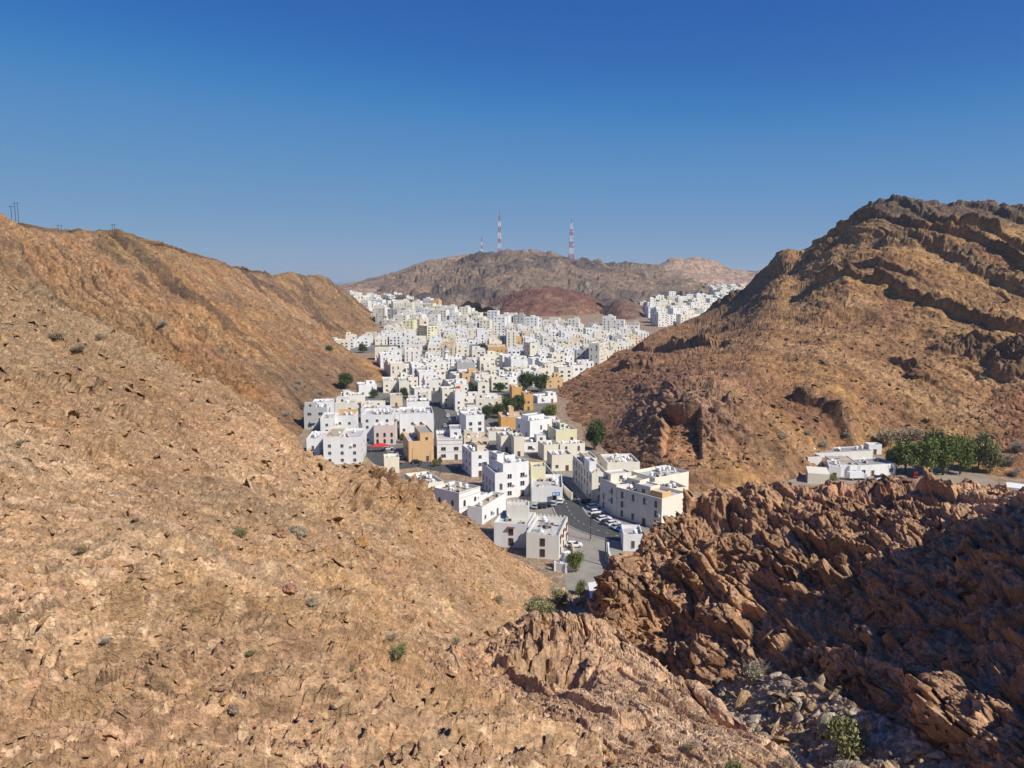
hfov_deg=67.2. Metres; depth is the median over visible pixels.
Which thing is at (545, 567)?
ground
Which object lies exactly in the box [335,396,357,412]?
house
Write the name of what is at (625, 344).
house
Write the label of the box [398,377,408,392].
house
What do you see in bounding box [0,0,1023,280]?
sky
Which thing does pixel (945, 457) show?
tree
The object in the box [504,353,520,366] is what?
house
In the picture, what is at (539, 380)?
tree
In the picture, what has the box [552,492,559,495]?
shop sign
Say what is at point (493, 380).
house
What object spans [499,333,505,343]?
house
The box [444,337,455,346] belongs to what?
house
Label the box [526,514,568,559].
house
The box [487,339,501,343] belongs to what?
house
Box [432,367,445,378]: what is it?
house
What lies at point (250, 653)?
shrub
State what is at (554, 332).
house
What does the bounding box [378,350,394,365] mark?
house
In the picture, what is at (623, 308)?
hill
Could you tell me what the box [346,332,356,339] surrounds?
house
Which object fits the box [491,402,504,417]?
tree
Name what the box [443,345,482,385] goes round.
street
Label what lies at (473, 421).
house
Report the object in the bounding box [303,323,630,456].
town pavement
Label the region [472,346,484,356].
house
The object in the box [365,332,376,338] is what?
house
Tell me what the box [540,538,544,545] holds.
window
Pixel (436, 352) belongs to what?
house
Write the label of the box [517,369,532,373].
house
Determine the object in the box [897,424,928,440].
shrub
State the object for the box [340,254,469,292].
mountain
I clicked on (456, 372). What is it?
house
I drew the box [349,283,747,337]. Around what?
distant houses
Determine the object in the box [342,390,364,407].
house
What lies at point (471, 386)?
tree
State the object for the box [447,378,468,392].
house
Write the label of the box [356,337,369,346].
house
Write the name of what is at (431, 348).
house
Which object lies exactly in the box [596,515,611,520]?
parked car
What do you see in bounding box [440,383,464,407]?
house
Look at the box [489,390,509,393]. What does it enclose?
street
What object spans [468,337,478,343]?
house
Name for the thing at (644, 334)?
house
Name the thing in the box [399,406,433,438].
house
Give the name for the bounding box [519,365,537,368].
house
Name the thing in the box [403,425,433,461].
house
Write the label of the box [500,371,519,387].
house
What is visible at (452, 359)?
house
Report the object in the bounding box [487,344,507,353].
house
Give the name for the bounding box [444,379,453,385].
house
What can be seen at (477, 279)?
mountain
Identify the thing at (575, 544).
parked car
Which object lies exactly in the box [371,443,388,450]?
awning
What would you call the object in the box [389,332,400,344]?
house
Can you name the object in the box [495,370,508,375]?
house
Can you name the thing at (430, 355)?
house
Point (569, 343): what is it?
house
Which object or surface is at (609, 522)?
parked car
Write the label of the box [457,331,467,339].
house
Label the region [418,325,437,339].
house
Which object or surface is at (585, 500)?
parked car
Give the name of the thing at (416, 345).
house
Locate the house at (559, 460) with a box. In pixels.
[547,449,571,470]
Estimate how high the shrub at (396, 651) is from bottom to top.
0.756 m
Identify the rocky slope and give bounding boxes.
[0,272,603,767]
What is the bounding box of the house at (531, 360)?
[528,355,547,364]
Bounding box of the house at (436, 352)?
[425,350,440,357]
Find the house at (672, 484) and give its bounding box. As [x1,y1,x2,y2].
[653,480,686,490]
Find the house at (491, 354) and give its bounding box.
[480,351,496,364]
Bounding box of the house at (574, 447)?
[556,440,584,458]
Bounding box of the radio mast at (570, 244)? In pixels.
[569,217,573,258]
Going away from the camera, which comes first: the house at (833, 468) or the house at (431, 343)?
the house at (833, 468)
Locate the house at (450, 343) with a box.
[442,341,453,344]
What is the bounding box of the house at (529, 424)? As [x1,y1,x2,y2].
[516,412,551,436]
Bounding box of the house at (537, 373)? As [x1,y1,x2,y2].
[528,371,539,386]
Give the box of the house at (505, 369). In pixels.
[503,366,521,371]
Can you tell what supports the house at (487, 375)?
on the town pavement
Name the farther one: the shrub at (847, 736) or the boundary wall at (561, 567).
the boundary wall at (561, 567)
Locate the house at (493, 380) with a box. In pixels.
[489,376,508,390]
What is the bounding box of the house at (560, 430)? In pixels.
[548,420,576,441]
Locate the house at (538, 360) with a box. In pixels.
[535,357,553,365]
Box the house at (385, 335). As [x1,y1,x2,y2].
[377,334,388,343]
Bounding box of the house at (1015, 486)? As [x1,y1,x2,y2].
[1006,482,1023,490]
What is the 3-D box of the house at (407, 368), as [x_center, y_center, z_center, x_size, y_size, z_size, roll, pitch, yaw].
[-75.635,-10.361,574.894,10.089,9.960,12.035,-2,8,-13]
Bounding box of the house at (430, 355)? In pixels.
[426,353,442,359]
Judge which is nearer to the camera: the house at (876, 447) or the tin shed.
the tin shed
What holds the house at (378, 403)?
on the town pavement
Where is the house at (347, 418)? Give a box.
[335,409,357,427]
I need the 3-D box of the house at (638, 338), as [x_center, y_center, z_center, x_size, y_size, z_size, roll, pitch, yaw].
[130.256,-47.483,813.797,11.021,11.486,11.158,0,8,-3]
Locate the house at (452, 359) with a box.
[448,354,461,365]
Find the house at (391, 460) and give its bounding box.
[384,453,398,472]
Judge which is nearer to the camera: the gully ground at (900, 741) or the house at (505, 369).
the gully ground at (900, 741)
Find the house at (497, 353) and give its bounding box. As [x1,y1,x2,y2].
[495,352,505,363]
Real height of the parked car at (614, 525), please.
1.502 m
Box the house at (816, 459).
[806,453,821,466]
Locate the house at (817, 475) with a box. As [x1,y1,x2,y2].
[806,466,829,483]
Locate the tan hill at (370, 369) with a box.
[349,355,384,380]
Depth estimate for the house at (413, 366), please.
534.38 m
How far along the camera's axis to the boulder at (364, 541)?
73.47 m
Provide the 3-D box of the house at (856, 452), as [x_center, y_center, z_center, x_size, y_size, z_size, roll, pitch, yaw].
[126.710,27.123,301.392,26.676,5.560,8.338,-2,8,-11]
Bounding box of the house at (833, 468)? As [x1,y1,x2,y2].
[827,459,840,478]
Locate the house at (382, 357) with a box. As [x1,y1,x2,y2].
[379,352,394,367]
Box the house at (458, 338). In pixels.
[455,336,466,341]
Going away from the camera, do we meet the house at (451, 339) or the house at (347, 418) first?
the house at (347, 418)
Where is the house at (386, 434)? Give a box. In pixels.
[374,419,397,444]
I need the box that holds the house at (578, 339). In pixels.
[571,335,582,343]
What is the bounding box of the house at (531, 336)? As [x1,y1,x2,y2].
[522,334,534,341]
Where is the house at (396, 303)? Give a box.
[391,300,405,308]
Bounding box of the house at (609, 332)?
[601,330,614,333]
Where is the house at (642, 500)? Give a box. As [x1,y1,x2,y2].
[616,475,683,526]
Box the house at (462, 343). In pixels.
[456,342,468,346]
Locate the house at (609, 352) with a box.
[607,349,612,358]
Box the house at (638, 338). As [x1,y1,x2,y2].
[629,333,641,342]
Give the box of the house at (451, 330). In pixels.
[445,327,454,333]
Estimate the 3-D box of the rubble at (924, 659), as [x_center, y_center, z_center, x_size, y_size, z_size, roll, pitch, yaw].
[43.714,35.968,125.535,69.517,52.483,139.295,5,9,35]
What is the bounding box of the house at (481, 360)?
[477,356,494,370]
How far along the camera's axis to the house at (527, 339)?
773.24 m
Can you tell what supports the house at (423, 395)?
on the town pavement
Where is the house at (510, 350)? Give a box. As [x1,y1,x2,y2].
[507,347,519,355]
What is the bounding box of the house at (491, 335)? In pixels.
[486,333,497,338]
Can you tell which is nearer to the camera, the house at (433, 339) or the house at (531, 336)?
the house at (433, 339)
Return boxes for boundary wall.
[544,462,572,500]
[554,561,567,572]
[607,542,610,561]
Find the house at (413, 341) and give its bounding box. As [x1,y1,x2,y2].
[410,338,422,349]
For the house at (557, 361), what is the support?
on the town pavement
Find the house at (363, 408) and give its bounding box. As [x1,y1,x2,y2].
[361,404,381,422]
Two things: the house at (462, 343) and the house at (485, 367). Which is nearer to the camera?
the house at (485, 367)
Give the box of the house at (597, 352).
[589,341,606,364]
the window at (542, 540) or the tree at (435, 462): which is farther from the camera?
the tree at (435, 462)
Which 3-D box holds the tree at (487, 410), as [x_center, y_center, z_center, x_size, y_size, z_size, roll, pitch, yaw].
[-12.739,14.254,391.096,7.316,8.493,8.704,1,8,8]
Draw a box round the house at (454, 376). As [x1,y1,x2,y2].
[452,371,466,378]
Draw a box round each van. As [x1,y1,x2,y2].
[873,474,880,479]
[912,471,918,477]
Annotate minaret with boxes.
[443,345,448,359]
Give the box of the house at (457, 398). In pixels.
[452,386,462,410]
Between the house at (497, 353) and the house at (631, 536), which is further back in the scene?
the house at (497, 353)
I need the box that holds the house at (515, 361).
[508,356,524,366]
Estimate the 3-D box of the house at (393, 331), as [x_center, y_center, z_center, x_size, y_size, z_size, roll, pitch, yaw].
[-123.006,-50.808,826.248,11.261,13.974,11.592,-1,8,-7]
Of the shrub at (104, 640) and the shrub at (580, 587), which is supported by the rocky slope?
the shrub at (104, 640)
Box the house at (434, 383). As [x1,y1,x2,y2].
[422,375,442,390]
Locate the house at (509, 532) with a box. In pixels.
[494,510,535,548]
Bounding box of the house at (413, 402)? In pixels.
[406,398,428,406]
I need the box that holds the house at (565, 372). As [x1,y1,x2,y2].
[554,365,572,381]
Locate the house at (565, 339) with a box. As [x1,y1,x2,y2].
[558,336,570,343]
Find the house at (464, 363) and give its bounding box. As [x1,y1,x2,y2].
[456,359,474,370]
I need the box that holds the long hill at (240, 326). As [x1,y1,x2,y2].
[0,213,376,435]
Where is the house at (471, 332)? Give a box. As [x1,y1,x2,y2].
[467,328,475,338]
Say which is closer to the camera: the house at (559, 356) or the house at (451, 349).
the house at (559, 356)
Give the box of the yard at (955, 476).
[789,465,997,484]
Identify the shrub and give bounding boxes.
[12,439,24,445]
[45,330,70,339]
[67,343,88,351]
[75,546,87,552]
[94,332,107,339]
[97,635,112,644]
[158,319,168,325]
[233,528,250,537]
[245,649,255,656]
[384,632,397,640]
[387,641,408,659]
[449,635,461,644]
[494,595,504,602]
[524,593,557,616]
[529,592,543,601]
[550,585,569,605]
[574,579,586,593]
[680,738,700,750]
[722,759,744,767]
[739,656,770,680]
[778,433,786,438]
[778,751,801,767]
[816,706,873,759]
[819,440,829,446]
[828,754,862,767]
[830,474,839,479]
[869,428,902,445]
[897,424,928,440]
[1001,452,1020,465]
[1006,467,1020,475]
[1009,440,1023,451]
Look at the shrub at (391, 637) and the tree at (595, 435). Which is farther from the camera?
the tree at (595, 435)
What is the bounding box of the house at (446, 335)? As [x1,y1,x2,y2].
[443,332,455,339]
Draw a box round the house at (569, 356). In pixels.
[565,352,573,362]
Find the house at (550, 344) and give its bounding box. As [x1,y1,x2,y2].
[547,342,557,350]
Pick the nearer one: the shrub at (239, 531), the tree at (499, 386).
the shrub at (239, 531)
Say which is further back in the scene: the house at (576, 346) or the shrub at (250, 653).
the house at (576, 346)
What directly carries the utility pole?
on the car park
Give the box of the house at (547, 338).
[542,334,552,346]
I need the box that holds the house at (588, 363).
[576,359,593,369]
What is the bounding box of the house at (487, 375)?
[480,370,496,381]
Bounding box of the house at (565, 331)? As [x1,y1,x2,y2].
[559,329,572,336]
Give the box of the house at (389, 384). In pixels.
[381,377,397,392]
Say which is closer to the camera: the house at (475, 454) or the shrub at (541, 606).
the shrub at (541, 606)
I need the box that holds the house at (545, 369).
[531,364,550,374]
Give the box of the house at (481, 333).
[476,328,487,342]
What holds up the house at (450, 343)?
on the town pavement
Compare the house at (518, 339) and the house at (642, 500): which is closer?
the house at (642, 500)
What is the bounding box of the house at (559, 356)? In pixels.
[548,352,564,364]
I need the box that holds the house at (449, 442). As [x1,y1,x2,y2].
[436,424,462,459]
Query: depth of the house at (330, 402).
404.10 m
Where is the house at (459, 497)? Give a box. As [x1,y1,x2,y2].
[433,481,480,515]
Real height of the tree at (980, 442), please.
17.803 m
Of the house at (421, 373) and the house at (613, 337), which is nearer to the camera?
the house at (421, 373)
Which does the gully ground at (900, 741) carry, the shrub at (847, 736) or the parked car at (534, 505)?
the shrub at (847, 736)
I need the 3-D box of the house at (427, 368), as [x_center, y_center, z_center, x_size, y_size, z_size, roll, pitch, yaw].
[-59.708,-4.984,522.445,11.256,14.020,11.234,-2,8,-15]
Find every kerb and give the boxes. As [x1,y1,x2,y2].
[552,506,620,542]
[577,495,613,528]
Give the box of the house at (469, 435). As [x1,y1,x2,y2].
[463,429,488,446]
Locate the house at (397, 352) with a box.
[389,346,402,360]
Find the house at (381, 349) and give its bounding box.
[375,347,388,359]
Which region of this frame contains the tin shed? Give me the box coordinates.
[588,582,596,610]
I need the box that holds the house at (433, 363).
[422,359,438,367]
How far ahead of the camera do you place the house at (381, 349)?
660.64 m
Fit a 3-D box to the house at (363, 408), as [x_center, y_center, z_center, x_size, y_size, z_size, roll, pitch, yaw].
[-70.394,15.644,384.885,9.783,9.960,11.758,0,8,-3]
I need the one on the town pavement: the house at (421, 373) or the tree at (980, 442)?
the house at (421, 373)
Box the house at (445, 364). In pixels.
[432,358,449,370]
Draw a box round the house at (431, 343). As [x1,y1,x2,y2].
[428,342,440,344]
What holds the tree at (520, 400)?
on the town pavement
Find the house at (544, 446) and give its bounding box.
[538,440,558,460]
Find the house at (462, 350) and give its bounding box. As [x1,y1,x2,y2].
[456,345,468,355]
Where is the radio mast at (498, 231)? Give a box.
[497,209,501,251]
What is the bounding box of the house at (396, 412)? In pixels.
[385,405,398,426]
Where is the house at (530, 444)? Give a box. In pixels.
[524,433,545,451]
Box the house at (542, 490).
[531,474,562,501]
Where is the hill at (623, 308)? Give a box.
[600,298,644,319]
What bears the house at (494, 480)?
on the car park
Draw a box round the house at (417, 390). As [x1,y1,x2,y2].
[411,385,430,400]
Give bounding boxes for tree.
[337,371,353,388]
[358,343,367,350]
[369,389,378,397]
[400,387,408,396]
[432,459,438,465]
[468,380,474,391]
[481,405,493,418]
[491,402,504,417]
[494,382,506,390]
[499,395,517,411]
[514,394,525,410]
[517,371,534,389]
[531,372,550,391]
[539,404,557,415]
[564,550,586,571]
[582,418,605,449]
[883,447,895,460]
[887,438,924,473]
[911,438,946,471]
[918,429,946,444]
[925,432,967,474]
[951,433,977,473]
[971,431,994,470]
[979,436,1005,472]
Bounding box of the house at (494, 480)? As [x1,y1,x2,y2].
[482,462,506,498]
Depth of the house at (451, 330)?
852.06 m
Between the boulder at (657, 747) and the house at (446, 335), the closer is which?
the boulder at (657, 747)
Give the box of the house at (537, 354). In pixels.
[529,353,547,357]
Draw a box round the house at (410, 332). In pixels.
[404,330,415,336]
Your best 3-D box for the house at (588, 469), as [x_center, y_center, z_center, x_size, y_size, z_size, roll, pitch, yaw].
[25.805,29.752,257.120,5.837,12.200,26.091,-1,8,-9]
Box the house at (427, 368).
[415,366,432,375]
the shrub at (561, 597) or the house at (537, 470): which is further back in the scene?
the house at (537, 470)
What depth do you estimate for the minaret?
607.50 m
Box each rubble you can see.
[0,220,380,426]
[0,271,598,767]
[270,613,795,767]
[559,229,1023,469]
[559,587,958,767]
[587,467,1023,767]
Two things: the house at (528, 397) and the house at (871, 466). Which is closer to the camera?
the house at (871, 466)
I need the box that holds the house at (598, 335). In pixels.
[593,333,604,337]
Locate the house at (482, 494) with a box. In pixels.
[478,492,487,498]
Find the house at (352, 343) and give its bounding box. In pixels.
[350,339,355,347]
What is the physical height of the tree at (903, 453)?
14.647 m
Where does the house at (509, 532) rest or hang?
on the car park
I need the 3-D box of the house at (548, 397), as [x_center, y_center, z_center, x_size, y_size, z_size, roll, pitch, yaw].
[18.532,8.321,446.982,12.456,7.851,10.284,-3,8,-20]
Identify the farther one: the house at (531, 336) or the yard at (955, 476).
the house at (531, 336)
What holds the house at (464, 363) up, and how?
on the town pavement
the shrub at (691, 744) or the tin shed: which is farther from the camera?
the tin shed
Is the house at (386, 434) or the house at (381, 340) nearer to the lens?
the house at (386, 434)
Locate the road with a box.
[546,471,620,541]
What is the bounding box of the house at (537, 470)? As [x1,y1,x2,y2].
[530,462,545,488]
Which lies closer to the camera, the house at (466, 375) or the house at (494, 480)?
the house at (494, 480)
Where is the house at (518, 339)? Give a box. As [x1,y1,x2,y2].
[516,336,521,343]
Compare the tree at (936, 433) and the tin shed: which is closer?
the tin shed
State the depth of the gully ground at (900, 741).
74.15 m
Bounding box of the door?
[642,518,645,525]
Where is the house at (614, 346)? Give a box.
[609,341,622,352]
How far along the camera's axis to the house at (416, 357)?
615.18 m
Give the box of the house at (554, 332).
[547,328,558,336]
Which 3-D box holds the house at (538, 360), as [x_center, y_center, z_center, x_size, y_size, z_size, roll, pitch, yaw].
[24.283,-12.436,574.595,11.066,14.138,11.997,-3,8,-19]
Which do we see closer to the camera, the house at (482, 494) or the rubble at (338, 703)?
the rubble at (338, 703)
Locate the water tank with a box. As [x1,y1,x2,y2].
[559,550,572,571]
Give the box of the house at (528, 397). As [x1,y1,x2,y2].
[521,390,532,409]
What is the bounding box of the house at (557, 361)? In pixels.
[548,358,561,364]
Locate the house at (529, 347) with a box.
[523,341,536,357]
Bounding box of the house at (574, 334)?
[567,333,580,336]
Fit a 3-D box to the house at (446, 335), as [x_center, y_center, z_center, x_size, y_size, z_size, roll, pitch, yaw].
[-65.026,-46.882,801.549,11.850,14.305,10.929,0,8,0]
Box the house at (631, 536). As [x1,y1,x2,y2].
[621,525,642,550]
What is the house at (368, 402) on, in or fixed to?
on the town pavement
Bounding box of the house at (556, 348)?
[552,345,564,352]
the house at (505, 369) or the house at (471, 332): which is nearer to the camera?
the house at (505, 369)
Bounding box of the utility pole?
[604,537,605,565]
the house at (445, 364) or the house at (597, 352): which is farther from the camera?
the house at (597, 352)
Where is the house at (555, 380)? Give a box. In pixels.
[544,372,562,388]
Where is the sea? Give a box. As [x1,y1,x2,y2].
[332,281,357,284]
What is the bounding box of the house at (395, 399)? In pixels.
[389,393,402,406]
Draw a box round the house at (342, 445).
[323,427,366,463]
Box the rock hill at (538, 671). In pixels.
[269,610,799,767]
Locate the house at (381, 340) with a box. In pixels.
[375,337,387,344]
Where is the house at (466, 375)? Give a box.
[459,368,477,382]
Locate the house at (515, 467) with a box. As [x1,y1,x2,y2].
[489,450,528,497]
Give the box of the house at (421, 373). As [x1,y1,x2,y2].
[417,370,437,385]
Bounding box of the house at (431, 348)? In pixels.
[428,344,439,351]
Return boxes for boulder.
[227,705,238,714]
[274,527,287,537]
[282,583,298,593]
[287,525,306,538]
[305,598,317,606]
[354,537,368,547]
[653,743,661,751]
[706,656,726,667]
[804,650,812,659]
[906,368,923,378]
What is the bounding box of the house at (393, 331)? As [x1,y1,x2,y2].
[392,330,402,335]
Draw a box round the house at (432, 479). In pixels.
[405,471,443,487]
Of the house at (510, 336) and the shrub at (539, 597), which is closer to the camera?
the shrub at (539, 597)
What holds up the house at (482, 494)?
on the ground at (545, 567)
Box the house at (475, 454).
[462,440,488,476]
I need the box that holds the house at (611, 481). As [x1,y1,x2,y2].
[600,469,630,516]
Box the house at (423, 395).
[408,392,427,397]
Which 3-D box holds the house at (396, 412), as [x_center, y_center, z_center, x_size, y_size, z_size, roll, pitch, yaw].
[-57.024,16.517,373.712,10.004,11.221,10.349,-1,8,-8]
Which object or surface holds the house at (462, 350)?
on the town pavement
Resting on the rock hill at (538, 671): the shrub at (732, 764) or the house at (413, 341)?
the shrub at (732, 764)
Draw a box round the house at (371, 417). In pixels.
[362,407,394,443]
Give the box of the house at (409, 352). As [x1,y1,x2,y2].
[404,346,419,361]
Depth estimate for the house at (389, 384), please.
482.56 m
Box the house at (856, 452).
[813,445,872,458]
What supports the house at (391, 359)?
on the town pavement
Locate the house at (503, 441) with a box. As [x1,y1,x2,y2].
[496,431,510,451]
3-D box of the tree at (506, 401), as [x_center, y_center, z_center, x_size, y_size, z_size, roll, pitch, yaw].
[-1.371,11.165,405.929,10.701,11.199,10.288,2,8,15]
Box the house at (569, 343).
[561,341,573,347]
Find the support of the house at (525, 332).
on the town pavement
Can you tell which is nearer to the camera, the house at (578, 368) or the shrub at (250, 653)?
the shrub at (250, 653)
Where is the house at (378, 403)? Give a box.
[364,401,384,407]
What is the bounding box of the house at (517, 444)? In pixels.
[511,432,523,455]
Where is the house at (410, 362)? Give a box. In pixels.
[409,361,425,374]
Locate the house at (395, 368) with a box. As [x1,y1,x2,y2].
[389,362,405,377]
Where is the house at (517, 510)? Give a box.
[507,500,528,519]
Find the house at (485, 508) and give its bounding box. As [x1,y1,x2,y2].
[467,491,505,524]
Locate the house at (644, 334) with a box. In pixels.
[635,331,648,338]
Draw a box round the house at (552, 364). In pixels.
[540,361,557,374]
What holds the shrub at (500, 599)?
on the rocky slope
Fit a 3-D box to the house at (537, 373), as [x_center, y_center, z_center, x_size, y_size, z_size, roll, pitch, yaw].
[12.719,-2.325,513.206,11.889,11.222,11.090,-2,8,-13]
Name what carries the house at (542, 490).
on the car park
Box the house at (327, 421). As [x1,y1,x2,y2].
[320,412,336,430]
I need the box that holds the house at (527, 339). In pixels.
[524,337,537,340]
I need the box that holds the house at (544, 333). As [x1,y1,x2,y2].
[540,332,550,343]
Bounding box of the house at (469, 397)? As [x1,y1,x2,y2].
[464,391,478,402]
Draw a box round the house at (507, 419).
[498,405,521,428]
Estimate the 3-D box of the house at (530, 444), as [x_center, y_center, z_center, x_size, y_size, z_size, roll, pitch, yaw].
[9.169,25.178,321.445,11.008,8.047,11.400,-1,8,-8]
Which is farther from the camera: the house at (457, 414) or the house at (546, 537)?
the house at (457, 414)
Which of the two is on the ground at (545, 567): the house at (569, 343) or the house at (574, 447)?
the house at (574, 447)
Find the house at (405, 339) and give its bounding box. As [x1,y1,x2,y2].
[400,334,411,347]
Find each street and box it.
[358,391,439,410]
[366,446,466,472]
[430,391,448,451]
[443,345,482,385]
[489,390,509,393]
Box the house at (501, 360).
[499,354,510,368]
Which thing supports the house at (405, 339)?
on the town pavement
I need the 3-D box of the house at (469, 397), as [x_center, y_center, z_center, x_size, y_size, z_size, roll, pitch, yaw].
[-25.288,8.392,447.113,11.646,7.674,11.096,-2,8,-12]
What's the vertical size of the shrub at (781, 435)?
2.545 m
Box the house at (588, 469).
[573,451,605,501]
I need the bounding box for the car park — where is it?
[490,470,649,590]
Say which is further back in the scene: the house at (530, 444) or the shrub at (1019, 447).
the house at (530, 444)
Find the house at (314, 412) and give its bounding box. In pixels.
[304,402,326,428]
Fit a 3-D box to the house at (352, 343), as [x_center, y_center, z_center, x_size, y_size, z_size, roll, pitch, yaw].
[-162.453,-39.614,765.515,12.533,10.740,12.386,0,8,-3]
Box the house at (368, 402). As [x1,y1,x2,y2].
[364,400,384,403]
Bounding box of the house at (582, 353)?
[574,347,588,361]
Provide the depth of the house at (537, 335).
832.15 m
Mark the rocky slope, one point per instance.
(72, 610)
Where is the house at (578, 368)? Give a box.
[563,361,583,377]
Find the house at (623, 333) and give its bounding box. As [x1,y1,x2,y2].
[617,331,627,336]
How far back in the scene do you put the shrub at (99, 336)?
100.77 m
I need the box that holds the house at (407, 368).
[406,364,408,374]
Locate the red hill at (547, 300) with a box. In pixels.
[487,285,603,315]
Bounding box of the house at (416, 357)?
[411,355,424,360]
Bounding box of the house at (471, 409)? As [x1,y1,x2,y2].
[459,407,481,422]
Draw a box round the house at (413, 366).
[410,363,426,374]
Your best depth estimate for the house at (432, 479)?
253.10 m
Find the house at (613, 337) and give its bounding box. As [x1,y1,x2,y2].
[609,333,621,340]
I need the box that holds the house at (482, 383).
[470,371,488,394]
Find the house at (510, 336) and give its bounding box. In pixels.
[505,326,515,347]
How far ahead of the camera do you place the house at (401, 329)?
860.19 m
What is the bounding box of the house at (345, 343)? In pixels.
[336,339,349,350]
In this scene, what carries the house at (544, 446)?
on the ground at (545, 567)
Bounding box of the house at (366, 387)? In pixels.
[356,380,376,395]
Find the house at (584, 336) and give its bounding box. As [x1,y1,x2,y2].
[581,334,590,343]
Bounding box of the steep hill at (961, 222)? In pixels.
[557,194,1023,491]
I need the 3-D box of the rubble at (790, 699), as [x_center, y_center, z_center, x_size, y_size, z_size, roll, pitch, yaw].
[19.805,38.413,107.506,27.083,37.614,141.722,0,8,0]
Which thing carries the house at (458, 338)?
on the town pavement
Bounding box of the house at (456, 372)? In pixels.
[449,369,466,378]
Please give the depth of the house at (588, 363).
595.22 m
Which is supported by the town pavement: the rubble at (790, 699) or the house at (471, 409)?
the house at (471, 409)
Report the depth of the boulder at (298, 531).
66.21 m
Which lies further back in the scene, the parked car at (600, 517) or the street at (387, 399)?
the street at (387, 399)
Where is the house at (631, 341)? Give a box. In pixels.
[622,337,635,345]
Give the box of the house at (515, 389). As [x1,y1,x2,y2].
[509,384,521,397]
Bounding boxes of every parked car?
[382,446,392,449]
[411,459,421,463]
[531,503,537,508]
[551,500,557,506]
[557,498,563,503]
[565,540,582,547]
[581,498,590,503]
[587,503,600,508]
[588,508,603,514]
[591,513,606,518]
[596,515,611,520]
[600,518,612,524]
[605,520,620,525]
[610,522,624,528]
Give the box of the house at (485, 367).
[481,364,499,371]
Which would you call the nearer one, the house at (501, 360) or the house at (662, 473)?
the house at (662, 473)
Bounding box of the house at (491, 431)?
[485,427,512,439]
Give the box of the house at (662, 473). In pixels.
[631,465,688,489]
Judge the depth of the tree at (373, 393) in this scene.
459.70 m
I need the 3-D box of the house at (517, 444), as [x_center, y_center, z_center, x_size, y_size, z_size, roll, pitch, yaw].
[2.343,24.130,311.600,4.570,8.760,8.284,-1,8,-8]
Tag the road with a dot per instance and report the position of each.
(581, 518)
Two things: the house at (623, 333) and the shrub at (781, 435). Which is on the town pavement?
the house at (623, 333)
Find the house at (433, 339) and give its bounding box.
[429,336,442,342]
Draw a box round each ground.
[297,292,1023,587]
[548,586,964,767]
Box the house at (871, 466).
[838,457,895,475]
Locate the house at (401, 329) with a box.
[394,327,404,335]
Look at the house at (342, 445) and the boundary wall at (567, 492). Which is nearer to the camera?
the boundary wall at (567, 492)
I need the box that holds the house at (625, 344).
[616,339,628,348]
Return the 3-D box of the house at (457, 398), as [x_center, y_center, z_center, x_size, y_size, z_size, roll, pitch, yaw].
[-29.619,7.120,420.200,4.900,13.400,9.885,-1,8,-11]
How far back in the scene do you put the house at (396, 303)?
1225.70 m
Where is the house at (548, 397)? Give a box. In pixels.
[533,391,556,402]
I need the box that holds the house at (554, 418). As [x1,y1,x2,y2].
[544,415,559,424]
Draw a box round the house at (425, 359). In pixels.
[418,358,430,363]
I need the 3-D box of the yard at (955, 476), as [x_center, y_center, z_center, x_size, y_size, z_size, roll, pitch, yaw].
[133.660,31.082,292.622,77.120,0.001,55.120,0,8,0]
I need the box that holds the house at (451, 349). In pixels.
[439,343,454,357]
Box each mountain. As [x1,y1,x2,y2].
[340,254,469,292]
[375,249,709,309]
[658,256,760,284]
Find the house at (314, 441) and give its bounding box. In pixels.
[306,430,323,455]
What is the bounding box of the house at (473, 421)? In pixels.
[460,410,483,432]
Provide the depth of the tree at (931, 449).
273.94 m
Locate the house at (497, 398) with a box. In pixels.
[486,393,503,404]
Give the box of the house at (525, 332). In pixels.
[521,330,531,336]
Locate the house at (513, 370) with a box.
[507,368,520,371]
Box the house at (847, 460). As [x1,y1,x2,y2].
[824,455,860,476]
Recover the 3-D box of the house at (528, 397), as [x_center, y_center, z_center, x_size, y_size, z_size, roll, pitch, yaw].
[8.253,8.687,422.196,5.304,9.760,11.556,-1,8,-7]
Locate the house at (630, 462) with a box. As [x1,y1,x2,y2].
[599,453,639,471]
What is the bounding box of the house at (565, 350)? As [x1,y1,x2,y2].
[556,348,572,354]
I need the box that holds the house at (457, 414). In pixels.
[456,405,477,420]
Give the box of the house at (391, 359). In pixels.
[386,357,401,375]
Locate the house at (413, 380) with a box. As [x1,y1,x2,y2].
[399,372,417,387]
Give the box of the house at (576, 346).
[566,345,579,348]
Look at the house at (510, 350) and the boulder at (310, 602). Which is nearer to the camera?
the boulder at (310, 602)
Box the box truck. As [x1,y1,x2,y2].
[846,471,866,480]
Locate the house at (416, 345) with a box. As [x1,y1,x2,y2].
[408,342,420,354]
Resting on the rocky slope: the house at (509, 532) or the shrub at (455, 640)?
the shrub at (455, 640)
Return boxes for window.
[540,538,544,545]
[540,549,544,556]
[631,541,634,548]
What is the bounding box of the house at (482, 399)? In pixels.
[475,393,493,408]
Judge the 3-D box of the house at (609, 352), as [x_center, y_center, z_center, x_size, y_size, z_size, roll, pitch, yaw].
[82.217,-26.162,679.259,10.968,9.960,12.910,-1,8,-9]
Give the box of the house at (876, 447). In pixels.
[864,442,881,454]
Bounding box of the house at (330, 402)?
[313,398,334,411]
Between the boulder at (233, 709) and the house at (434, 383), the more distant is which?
the house at (434, 383)
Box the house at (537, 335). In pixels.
[535,332,541,340]
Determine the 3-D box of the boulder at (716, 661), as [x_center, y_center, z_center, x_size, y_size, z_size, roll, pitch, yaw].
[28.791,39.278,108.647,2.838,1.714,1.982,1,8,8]
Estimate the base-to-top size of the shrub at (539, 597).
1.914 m

